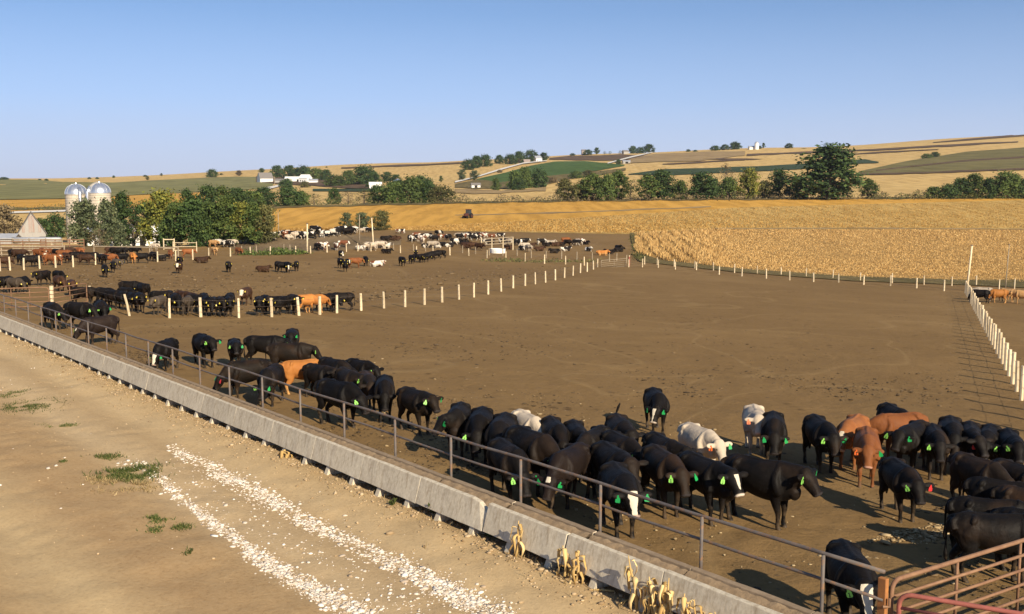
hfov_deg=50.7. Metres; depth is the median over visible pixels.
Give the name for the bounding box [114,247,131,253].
black cow
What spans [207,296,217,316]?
black cow
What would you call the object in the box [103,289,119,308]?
black cow
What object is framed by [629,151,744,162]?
tan field
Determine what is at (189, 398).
feed bunk section
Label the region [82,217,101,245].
tree
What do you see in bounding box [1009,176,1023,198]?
tree
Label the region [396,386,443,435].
black cow
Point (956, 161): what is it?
plowed strip
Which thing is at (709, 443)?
cream cow
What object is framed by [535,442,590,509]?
black cow
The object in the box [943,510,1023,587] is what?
black cow
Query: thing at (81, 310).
black cow
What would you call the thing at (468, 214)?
tractor
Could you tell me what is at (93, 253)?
black cow
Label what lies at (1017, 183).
tree
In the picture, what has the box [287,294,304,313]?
black cow
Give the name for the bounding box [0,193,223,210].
bean field
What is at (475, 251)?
wire fence
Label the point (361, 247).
spotted cow
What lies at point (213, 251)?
tan cow
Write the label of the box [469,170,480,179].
tree
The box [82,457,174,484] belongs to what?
grass
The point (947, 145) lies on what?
plowed strip
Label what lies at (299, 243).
earth mound
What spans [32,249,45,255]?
red cow
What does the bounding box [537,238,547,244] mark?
spotted cow
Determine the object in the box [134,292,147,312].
black cow
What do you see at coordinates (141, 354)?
dung clods
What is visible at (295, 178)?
shed
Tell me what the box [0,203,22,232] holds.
tree
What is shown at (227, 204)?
tree
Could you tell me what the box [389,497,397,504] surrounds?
weed
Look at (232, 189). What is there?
tree
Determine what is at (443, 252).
black cow
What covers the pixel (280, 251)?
weeds
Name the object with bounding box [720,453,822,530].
black cow
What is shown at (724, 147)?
tree
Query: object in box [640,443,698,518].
black cow
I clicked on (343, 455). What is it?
feed bunk section
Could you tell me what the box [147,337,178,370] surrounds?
white faced cow
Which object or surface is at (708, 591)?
feed bunk section
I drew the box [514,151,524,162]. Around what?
tree
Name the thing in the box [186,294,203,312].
white faced cow
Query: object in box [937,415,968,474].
black cow
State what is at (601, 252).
orange cow
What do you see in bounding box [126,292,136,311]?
black cow
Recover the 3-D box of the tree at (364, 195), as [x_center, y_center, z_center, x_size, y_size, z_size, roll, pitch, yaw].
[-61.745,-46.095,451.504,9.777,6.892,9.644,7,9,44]
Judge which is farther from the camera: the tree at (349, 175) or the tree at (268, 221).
the tree at (349, 175)
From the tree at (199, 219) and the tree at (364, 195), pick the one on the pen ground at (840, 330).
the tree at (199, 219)
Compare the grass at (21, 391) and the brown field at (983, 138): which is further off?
the brown field at (983, 138)
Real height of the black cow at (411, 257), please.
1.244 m
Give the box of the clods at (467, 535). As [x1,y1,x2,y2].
[4,338,646,613]
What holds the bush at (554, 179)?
on the pasture at (484, 184)
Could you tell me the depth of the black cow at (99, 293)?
66.97 m
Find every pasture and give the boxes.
[0,177,272,198]
[455,168,625,188]
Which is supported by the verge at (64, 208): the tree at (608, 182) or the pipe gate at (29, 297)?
the tree at (608, 182)
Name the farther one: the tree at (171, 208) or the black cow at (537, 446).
the tree at (171, 208)
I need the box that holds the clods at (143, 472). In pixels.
[1,357,571,608]
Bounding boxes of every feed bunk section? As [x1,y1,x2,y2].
[0,312,11,317]
[0,315,25,334]
[8,320,38,339]
[20,325,52,344]
[34,330,68,351]
[49,336,84,357]
[65,342,103,365]
[82,349,123,374]
[101,356,144,383]
[122,364,168,393]
[146,373,196,405]
[172,383,226,416]
[200,394,258,429]
[233,407,296,445]
[269,421,340,464]
[311,437,389,484]
[359,455,447,507]
[416,476,515,535]
[483,501,596,568]
[562,531,692,611]
[658,567,814,613]
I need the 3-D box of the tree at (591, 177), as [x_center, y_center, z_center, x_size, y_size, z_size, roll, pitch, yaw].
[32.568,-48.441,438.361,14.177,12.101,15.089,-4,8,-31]
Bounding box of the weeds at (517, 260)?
[480,257,601,262]
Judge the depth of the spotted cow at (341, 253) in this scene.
144.78 m
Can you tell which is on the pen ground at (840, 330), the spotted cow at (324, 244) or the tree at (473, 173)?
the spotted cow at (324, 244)
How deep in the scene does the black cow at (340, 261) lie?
120.68 m
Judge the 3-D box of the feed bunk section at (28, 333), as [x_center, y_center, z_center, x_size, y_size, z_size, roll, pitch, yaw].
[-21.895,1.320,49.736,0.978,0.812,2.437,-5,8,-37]
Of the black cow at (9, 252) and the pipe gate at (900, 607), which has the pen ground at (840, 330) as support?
the black cow at (9, 252)
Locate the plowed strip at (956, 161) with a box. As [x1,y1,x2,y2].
[876,156,1023,170]
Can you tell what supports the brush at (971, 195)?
on the verge at (64, 208)
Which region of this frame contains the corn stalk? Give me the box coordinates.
[591,589,614,591]
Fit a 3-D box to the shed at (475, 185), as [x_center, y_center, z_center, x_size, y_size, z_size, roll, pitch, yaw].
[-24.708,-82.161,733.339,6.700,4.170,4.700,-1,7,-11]
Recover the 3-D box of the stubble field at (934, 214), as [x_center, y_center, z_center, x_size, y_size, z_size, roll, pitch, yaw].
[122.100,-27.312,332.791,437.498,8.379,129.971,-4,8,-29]
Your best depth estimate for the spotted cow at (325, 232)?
170.65 m
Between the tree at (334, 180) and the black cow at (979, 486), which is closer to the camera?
the black cow at (979, 486)
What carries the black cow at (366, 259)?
on the pen ground at (840, 330)
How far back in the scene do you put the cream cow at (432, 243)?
171.66 m
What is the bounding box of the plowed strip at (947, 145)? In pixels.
[747,141,1017,155]
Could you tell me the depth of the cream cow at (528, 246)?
169.99 m
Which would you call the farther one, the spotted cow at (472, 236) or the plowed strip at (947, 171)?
the plowed strip at (947, 171)
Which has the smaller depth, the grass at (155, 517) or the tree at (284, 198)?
the grass at (155, 517)
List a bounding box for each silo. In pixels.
[64,183,86,243]
[85,181,110,221]
[754,142,758,149]
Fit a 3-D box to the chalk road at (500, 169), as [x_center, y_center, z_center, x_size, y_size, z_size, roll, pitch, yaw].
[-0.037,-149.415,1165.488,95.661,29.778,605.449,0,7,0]
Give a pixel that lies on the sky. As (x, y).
(89, 88)
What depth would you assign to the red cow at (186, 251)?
136.79 m
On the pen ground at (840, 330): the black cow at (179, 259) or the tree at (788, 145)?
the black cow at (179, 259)
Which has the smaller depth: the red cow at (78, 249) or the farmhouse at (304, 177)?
the red cow at (78, 249)
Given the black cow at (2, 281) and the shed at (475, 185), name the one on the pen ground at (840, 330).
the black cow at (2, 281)
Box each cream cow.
[150,243,159,250]
[284,234,294,239]
[290,231,301,238]
[363,242,377,250]
[375,241,387,247]
[427,241,439,248]
[511,409,541,431]
[525,244,532,251]
[677,422,732,460]
[742,403,764,454]
[972,287,992,300]
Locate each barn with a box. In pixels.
[17,211,46,243]
[257,172,272,181]
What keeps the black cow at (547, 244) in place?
on the pen ground at (840, 330)
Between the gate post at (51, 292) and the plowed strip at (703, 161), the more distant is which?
the plowed strip at (703, 161)
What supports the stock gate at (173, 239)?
on the pen ground at (840, 330)
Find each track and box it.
[460,206,710,214]
[716,227,1023,229]
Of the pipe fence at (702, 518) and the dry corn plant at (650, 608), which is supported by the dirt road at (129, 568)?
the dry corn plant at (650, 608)
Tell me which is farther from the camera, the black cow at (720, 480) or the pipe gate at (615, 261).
the pipe gate at (615, 261)
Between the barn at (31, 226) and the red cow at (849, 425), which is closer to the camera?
the red cow at (849, 425)
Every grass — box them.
[0,388,30,397]
[0,396,73,414]
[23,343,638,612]
[34,422,76,427]
[67,474,172,495]
[81,452,124,460]
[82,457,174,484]
[84,472,123,483]
[136,523,164,533]
[143,513,175,523]
[151,521,196,532]
[179,545,192,555]
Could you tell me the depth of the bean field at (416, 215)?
382.47 m
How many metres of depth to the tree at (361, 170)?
935.70 m
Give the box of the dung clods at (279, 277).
[56,261,568,312]
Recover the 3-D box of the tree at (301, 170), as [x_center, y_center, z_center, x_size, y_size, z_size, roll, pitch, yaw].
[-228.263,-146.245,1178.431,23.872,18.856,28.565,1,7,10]
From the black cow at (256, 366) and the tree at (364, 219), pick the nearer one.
the black cow at (256, 366)
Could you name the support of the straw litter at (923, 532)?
on the pen ground at (840, 330)
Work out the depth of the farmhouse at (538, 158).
1428.32 m
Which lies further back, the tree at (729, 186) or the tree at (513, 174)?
the tree at (513, 174)
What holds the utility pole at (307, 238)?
on the ground at (897, 184)
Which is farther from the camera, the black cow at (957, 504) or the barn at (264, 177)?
the barn at (264, 177)
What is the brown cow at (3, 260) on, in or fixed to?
on the pen ground at (840, 330)
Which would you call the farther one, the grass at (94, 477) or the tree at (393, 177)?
the tree at (393, 177)
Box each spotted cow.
[222,240,234,247]
[297,231,308,238]
[308,231,316,238]
[309,226,321,233]
[317,242,328,249]
[320,230,330,236]
[329,229,338,236]
[334,242,338,249]
[338,240,349,247]
[338,250,344,256]
[356,245,365,250]
[370,260,384,266]
[429,235,438,240]
[443,242,455,246]
[450,238,459,244]
[456,233,463,238]
[470,234,479,239]
[487,234,496,237]
[514,239,524,243]
[518,245,524,250]
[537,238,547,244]
[560,246,571,250]
[572,239,582,245]
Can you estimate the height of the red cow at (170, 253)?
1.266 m
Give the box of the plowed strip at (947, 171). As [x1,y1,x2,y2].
[863,168,1023,174]
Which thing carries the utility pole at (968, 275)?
on the pen ground at (840, 330)
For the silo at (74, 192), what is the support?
on the ground at (897, 184)
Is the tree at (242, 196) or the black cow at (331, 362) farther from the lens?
the tree at (242, 196)
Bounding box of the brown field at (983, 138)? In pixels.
[933,135,1023,142]
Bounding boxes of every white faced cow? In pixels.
[16,254,23,265]
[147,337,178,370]
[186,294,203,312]
[284,261,290,272]
[345,259,351,267]
[597,461,651,538]
[825,538,889,613]
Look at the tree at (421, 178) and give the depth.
622.60 m
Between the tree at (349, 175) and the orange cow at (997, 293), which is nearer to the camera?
the orange cow at (997, 293)
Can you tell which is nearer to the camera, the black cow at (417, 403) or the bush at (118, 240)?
the black cow at (417, 403)
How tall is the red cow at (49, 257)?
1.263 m
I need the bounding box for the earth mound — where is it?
[229,234,400,251]
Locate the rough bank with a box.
[455,187,545,193]
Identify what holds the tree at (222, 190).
on the ground at (897, 184)
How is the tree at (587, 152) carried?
on the ground at (897, 184)
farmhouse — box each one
[298,174,311,181]
[533,155,541,161]
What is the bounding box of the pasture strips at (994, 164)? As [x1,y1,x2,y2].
[860,158,1023,173]
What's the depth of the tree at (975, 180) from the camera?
434.38 m
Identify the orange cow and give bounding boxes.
[129,252,137,262]
[280,358,318,393]
[295,294,315,312]
[302,294,331,312]
[596,250,609,255]
[988,289,1008,302]
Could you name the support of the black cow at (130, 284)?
on the pen ground at (840, 330)
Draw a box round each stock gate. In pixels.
[163,238,174,249]
[173,242,196,251]
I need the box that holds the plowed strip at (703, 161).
[665,159,742,163]
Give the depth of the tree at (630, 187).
438.41 m
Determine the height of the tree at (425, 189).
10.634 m
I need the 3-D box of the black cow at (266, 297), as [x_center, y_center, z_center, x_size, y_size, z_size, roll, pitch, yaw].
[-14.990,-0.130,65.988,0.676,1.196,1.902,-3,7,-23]
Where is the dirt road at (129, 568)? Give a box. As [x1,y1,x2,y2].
[0,332,676,613]
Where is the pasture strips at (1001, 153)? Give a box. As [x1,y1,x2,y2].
[859,147,1023,171]
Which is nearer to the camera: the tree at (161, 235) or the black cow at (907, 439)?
the black cow at (907, 439)
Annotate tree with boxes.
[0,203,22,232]
[42,211,66,237]
[62,197,102,246]
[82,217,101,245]
[87,228,112,245]
[89,197,123,245]
[103,190,142,245]
[125,216,146,245]
[130,200,149,228]
[134,187,181,245]
[157,212,182,246]
[158,199,189,245]
[168,194,209,243]
[178,187,193,208]
[182,205,218,246]
[193,183,223,210]
[193,199,225,238]
[205,168,218,176]
[206,194,242,244]
[212,185,236,214]
[228,200,252,243]
[230,187,241,201]
[233,189,253,205]
[235,188,257,201]
[238,201,269,243]
[248,203,280,242]
[249,191,266,214]
[253,186,277,204]
[268,165,283,176]
[270,185,310,205]
[278,178,293,189]
[280,165,294,177]
[292,190,310,205]
[293,164,310,176]
[306,167,323,178]
[306,193,326,204]
[319,169,332,179]
[321,174,351,185]
[325,187,342,203]
[335,191,358,203]
[338,212,353,226]
[339,170,357,184]
[352,212,370,227]
[353,163,376,183]
[356,189,374,203]
[363,171,382,186]
[363,183,386,202]
[368,210,392,230]
[378,181,407,202]
[379,171,391,182]
[390,174,403,180]
[392,174,425,202]
[409,173,436,190]
[419,181,438,202]
[426,184,460,202]
[457,169,465,179]
[460,159,475,169]
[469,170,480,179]
[471,155,483,167]
[480,154,493,166]
[490,178,501,189]
[494,155,503,163]
[503,153,517,163]
[504,170,524,189]
[508,176,527,189]
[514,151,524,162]
[519,166,534,187]
[522,149,539,161]
[531,166,548,187]
[540,152,549,160]
[554,178,574,199]
[567,181,589,200]
[568,170,583,178]
[572,173,610,199]
[583,149,592,154]
[583,170,592,176]
[594,171,618,200]
[607,169,633,199]
[620,179,637,199]
[628,146,636,152]
[633,173,664,199]
[634,147,645,153]
[643,144,654,152]
[647,168,678,198]
[668,180,690,198]
[685,171,721,199]
[703,178,723,198]
[709,145,720,150]
[716,163,736,193]
[716,176,742,198]
[719,144,729,149]
[729,141,741,149]
[734,167,764,198]
[757,180,772,197]
[765,168,796,197]
[777,141,868,199]
[784,143,793,147]
[785,180,809,197]
[857,178,879,197]
[931,152,940,156]
[939,182,962,198]
[949,177,973,198]
[956,172,987,197]
[979,177,1000,198]
[990,170,1022,197]
[1006,173,1023,198]
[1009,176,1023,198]
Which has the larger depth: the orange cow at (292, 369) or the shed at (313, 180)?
the shed at (313, 180)
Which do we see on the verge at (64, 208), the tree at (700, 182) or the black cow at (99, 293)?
the tree at (700, 182)
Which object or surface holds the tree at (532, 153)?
on the ground at (897, 184)
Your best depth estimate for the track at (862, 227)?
302.09 m
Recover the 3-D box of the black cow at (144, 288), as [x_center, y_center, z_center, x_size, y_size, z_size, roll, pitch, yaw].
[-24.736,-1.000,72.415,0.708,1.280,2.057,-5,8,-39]
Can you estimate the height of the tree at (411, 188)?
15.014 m
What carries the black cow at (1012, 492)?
on the pen ground at (840, 330)
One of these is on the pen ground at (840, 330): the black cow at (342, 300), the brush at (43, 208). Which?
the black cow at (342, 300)
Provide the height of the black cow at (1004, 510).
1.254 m
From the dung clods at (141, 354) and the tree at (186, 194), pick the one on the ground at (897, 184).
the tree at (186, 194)
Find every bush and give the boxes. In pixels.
[36,218,47,235]
[101,218,129,245]
[298,181,311,187]
[548,177,558,182]
[920,153,932,158]
[921,186,944,198]
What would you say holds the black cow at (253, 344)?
on the pen ground at (840, 330)
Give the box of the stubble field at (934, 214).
[312,200,1023,233]
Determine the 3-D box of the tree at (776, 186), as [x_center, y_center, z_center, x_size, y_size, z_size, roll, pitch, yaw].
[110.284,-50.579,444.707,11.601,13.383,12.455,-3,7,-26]
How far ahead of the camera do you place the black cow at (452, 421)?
28.03 m
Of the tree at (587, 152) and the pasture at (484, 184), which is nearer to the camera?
the pasture at (484, 184)
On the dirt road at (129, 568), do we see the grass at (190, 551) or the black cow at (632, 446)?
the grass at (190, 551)
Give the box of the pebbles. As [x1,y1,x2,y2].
[0,355,299,548]
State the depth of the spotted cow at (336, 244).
161.74 m
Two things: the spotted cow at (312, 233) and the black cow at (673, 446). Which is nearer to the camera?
the black cow at (673, 446)
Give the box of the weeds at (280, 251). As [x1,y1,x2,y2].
[232,247,313,255]
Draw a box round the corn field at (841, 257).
[633,229,1023,279]
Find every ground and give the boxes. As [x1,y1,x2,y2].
[0,136,1023,287]
[0,230,1023,613]
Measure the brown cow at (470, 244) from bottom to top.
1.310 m
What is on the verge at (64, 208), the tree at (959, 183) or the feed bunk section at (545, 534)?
the tree at (959, 183)
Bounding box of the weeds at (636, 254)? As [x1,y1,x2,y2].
[628,233,648,260]
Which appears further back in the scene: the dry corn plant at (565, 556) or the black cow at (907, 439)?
the black cow at (907, 439)
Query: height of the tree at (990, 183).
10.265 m
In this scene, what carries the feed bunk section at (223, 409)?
on the dirt road at (129, 568)
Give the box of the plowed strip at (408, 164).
[341,162,461,167]
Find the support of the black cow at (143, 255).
on the pen ground at (840, 330)
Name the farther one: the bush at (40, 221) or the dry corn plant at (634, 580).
the bush at (40, 221)
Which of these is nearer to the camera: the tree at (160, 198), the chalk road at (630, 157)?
the tree at (160, 198)
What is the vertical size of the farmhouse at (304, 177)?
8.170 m
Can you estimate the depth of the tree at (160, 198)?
176.13 m
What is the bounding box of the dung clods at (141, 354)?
[95,294,1023,613]
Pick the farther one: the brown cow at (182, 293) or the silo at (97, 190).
the silo at (97, 190)
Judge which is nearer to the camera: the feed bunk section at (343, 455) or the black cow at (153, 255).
the feed bunk section at (343, 455)
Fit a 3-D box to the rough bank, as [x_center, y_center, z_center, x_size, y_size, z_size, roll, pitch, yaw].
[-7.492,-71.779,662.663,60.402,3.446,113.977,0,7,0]
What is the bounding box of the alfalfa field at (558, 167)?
[477,161,624,181]
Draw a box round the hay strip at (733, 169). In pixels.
[629,159,878,174]
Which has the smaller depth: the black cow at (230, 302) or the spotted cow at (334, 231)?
the black cow at (230, 302)
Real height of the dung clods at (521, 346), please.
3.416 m
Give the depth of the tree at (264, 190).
441.20 m
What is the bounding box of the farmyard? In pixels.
[256,176,368,187]
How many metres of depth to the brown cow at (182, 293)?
66.75 m
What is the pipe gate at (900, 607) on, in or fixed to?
attached to the gate post at (885, 604)
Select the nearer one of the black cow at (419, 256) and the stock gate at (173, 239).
the black cow at (419, 256)
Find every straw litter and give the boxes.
[330,342,956,583]
[863,523,949,558]
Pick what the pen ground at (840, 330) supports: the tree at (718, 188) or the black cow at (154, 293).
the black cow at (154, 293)
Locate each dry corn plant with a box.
[279,449,292,458]
[509,520,524,557]
[556,545,571,578]
[569,550,586,584]
[624,555,640,611]
[640,580,655,613]
[643,577,659,613]
[658,581,672,613]
[661,578,673,613]
[676,593,690,613]
[687,599,704,613]
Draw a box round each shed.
[0,233,20,243]
[87,224,167,245]
[135,225,157,245]
[284,177,298,180]
[308,179,318,182]
[369,182,381,187]
[470,183,480,187]
[622,160,630,163]
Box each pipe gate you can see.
[0,287,48,307]
[53,283,87,306]
[601,258,626,266]
[888,538,1023,613]
[896,593,1023,613]
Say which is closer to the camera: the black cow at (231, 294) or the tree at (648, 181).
the black cow at (231, 294)
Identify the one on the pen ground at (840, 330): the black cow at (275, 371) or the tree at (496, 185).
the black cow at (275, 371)
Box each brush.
[10,195,571,210]
[443,189,930,202]
[862,190,1023,199]
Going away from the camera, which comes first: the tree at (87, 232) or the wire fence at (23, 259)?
the wire fence at (23, 259)
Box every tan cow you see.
[208,240,219,246]
[211,247,218,254]
[999,288,1014,301]
[1008,290,1023,303]
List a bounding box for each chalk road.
[455,160,546,181]
[608,152,651,162]
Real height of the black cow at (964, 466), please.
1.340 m
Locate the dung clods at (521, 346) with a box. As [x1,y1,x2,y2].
[368,299,961,407]
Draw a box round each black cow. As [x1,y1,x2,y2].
[0,276,12,292]
[7,249,16,258]
[15,276,32,292]
[21,255,42,266]
[31,270,50,285]
[42,301,67,329]
[52,270,67,278]
[63,301,99,328]
[69,251,83,262]
[71,287,95,304]
[73,315,119,344]
[81,252,98,262]
[93,299,111,315]
[94,287,114,306]
[98,254,108,264]
[101,264,109,277]
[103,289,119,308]
[109,247,124,253]
[109,261,115,272]
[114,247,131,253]
[115,253,129,263]
[115,291,126,309]
[117,287,137,304]
[118,281,138,290]
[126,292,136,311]
[129,246,141,252]
[133,282,150,300]
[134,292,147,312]
[135,253,149,262]
[149,251,156,261]
[149,290,172,309]
[154,254,169,260]
[163,290,172,298]
[169,292,181,314]
[176,257,183,261]
[191,333,221,368]
[201,295,211,315]
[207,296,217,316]
[212,358,272,398]
[217,296,227,316]
[223,292,234,310]
[224,296,234,316]
[225,261,232,272]
[227,338,244,360]
[243,335,291,359]
[252,363,284,406]
[253,296,264,315]
[261,294,273,313]
[263,296,291,313]
[265,342,321,363]
[268,296,290,314]
[276,262,293,271]
[282,328,299,342]
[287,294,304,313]
[293,261,298,270]
[302,363,336,396]
[313,378,372,429]
[314,243,321,250]
[316,293,341,311]
[318,356,357,371]
[326,293,344,310]
[333,292,354,310]
[334,367,363,409]
[337,258,344,267]
[341,228,351,234]
[342,261,347,271]
[345,358,383,376]
[357,370,375,409]
[363,256,368,265]
[373,374,396,422]
[380,235,391,240]
[381,248,393,253]
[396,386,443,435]
[398,256,406,265]
[408,255,415,263]
[413,254,424,262]
[422,254,432,261]
[424,252,435,259]
[430,251,441,258]
[431,401,470,459]
[436,250,445,257]
[461,406,493,466]
[484,411,518,444]
[486,437,539,502]
[502,424,559,497]
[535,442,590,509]
[540,415,569,449]
[542,242,551,246]
[548,248,559,252]
[563,239,572,245]
[563,419,586,442]
[564,424,610,481]
[590,440,648,497]
[600,429,641,471]
[603,249,615,253]
[604,403,644,441]
[614,247,625,251]
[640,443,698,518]
[641,431,696,454]
[643,387,669,432]
[676,450,747,525]
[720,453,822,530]
[760,410,789,460]
[801,413,848,473]
[876,402,907,452]
[878,456,934,522]
[884,419,929,469]
[921,423,954,480]
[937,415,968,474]
[943,495,1023,564]
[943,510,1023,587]
[947,451,1020,496]
[960,420,993,457]
[962,476,1023,498]
[967,289,990,302]
[969,423,1001,459]
[990,484,1023,501]
[990,506,1023,570]
[992,458,1023,481]
[997,427,1023,464]
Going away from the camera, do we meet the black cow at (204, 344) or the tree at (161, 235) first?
the black cow at (204, 344)
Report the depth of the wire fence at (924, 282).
127.38 m
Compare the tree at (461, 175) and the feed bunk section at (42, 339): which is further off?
the tree at (461, 175)
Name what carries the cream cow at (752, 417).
on the pen ground at (840, 330)
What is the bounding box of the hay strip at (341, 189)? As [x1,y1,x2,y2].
[313,188,370,190]
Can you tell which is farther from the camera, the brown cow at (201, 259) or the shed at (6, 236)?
the shed at (6, 236)
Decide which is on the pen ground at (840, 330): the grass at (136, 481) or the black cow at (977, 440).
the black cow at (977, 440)
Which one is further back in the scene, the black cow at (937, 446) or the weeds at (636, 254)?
the weeds at (636, 254)
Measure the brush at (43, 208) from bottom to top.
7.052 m
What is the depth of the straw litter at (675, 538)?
23.33 m
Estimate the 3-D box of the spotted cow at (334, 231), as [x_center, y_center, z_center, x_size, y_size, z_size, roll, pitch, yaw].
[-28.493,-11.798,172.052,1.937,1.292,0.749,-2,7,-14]
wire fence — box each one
[0,243,584,270]
[88,259,597,317]
[241,243,626,261]
[628,259,964,290]
[644,256,1015,288]
[965,281,1023,400]
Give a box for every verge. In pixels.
[11,196,1023,209]
[630,233,1023,286]
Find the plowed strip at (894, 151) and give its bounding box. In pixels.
[855,149,938,153]
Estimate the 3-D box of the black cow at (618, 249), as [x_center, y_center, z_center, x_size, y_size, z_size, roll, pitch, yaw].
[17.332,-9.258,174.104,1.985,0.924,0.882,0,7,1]
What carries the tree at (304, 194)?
on the ground at (897, 184)
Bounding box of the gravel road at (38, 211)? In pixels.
[10,210,65,212]
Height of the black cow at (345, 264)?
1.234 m
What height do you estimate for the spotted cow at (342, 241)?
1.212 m
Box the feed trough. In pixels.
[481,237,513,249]
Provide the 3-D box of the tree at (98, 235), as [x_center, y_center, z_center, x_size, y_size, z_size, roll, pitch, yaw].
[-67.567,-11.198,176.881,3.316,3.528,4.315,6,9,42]
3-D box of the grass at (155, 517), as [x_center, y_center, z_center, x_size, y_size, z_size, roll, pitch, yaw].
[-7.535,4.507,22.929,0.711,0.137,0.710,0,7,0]
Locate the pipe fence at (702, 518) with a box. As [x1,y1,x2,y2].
[0,294,885,612]
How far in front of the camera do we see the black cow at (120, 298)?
65.25 m
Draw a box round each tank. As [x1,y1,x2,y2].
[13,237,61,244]
[490,248,505,252]
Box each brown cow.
[0,256,14,267]
[5,277,27,293]
[11,249,29,259]
[52,275,66,291]
[60,247,76,251]
[62,252,71,262]
[66,279,77,296]
[77,254,95,264]
[104,247,113,253]
[112,258,123,269]
[147,295,166,314]
[174,262,182,273]
[175,290,187,309]
[181,295,194,315]
[184,292,196,311]
[194,256,210,262]
[237,287,252,305]
[255,265,272,272]
[466,242,476,248]
[475,243,485,249]
[504,245,513,249]
[534,246,545,250]
[550,242,561,246]
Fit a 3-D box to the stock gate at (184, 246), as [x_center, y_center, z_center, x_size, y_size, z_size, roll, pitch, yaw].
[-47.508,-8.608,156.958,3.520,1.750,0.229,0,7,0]
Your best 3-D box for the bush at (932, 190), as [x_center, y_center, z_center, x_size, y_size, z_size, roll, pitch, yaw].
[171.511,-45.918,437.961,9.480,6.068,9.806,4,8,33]
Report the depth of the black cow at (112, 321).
48.55 m
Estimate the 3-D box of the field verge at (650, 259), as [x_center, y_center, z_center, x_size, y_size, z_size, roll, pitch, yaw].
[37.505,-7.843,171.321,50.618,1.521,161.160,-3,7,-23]
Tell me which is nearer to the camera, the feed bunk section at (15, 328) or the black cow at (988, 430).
the black cow at (988, 430)
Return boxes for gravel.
[116,444,519,613]
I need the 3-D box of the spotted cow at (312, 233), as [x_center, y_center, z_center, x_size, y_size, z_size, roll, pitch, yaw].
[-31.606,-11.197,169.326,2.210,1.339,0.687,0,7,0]
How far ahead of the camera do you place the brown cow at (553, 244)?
187.63 m
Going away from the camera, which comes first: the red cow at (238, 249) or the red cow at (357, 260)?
the red cow at (357, 260)
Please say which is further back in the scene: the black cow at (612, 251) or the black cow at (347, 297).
the black cow at (612, 251)
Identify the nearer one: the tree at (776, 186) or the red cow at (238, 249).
the red cow at (238, 249)
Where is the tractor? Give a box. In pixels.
[462,209,472,218]
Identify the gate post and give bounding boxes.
[49,286,53,301]
[877,576,890,613]
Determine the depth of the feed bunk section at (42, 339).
47.68 m
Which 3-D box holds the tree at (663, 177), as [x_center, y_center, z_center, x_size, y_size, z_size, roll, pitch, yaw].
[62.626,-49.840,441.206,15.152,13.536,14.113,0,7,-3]
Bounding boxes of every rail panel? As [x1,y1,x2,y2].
[0,240,46,251]
[0,245,64,255]
[12,238,62,249]
[40,239,84,248]
[93,245,178,256]
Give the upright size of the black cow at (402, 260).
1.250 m
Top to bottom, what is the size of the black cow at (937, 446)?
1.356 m
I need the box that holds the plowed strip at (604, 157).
[550,154,644,159]
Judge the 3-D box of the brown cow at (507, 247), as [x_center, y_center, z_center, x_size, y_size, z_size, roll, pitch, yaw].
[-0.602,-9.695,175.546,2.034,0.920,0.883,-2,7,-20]
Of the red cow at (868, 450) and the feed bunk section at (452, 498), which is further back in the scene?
the red cow at (868, 450)
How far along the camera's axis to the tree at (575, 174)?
866.37 m
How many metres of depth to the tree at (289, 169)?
1219.76 m
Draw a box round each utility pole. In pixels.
[306,223,307,253]
[359,214,359,243]
[371,217,373,249]
[967,245,973,283]
[1005,244,1009,287]
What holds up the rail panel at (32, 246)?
on the pen ground at (840, 330)
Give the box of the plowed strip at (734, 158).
[712,158,752,159]
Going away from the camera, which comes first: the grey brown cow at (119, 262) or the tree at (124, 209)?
the grey brown cow at (119, 262)
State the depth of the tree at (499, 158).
1374.08 m
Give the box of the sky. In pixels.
[0,0,1023,177]
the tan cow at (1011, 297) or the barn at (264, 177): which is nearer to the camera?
the tan cow at (1011, 297)
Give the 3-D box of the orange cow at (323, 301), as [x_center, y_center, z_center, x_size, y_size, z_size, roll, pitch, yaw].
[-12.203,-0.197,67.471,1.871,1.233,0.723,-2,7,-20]
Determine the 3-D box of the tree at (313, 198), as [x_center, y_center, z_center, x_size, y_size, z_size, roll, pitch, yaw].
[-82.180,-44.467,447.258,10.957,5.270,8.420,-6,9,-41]
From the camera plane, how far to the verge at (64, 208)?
433.45 m
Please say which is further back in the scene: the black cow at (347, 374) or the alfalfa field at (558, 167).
the alfalfa field at (558, 167)
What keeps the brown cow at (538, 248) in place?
on the pen ground at (840, 330)
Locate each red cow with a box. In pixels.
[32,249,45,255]
[43,254,61,265]
[56,250,72,259]
[75,247,85,251]
[101,253,118,263]
[168,250,173,258]
[182,249,196,257]
[235,247,243,254]
[348,257,364,267]
[836,413,870,469]
[852,426,883,487]
[869,412,928,458]
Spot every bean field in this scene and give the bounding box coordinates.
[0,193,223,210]
[246,198,1023,231]
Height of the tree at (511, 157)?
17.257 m
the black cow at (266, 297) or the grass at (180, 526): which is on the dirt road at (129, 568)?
the grass at (180, 526)
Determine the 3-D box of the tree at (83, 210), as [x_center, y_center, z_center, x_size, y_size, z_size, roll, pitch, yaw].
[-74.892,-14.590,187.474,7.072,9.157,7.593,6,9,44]
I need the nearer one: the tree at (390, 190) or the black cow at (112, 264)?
the black cow at (112, 264)
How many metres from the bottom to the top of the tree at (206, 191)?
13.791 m
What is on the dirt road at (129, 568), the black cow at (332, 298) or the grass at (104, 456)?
the grass at (104, 456)

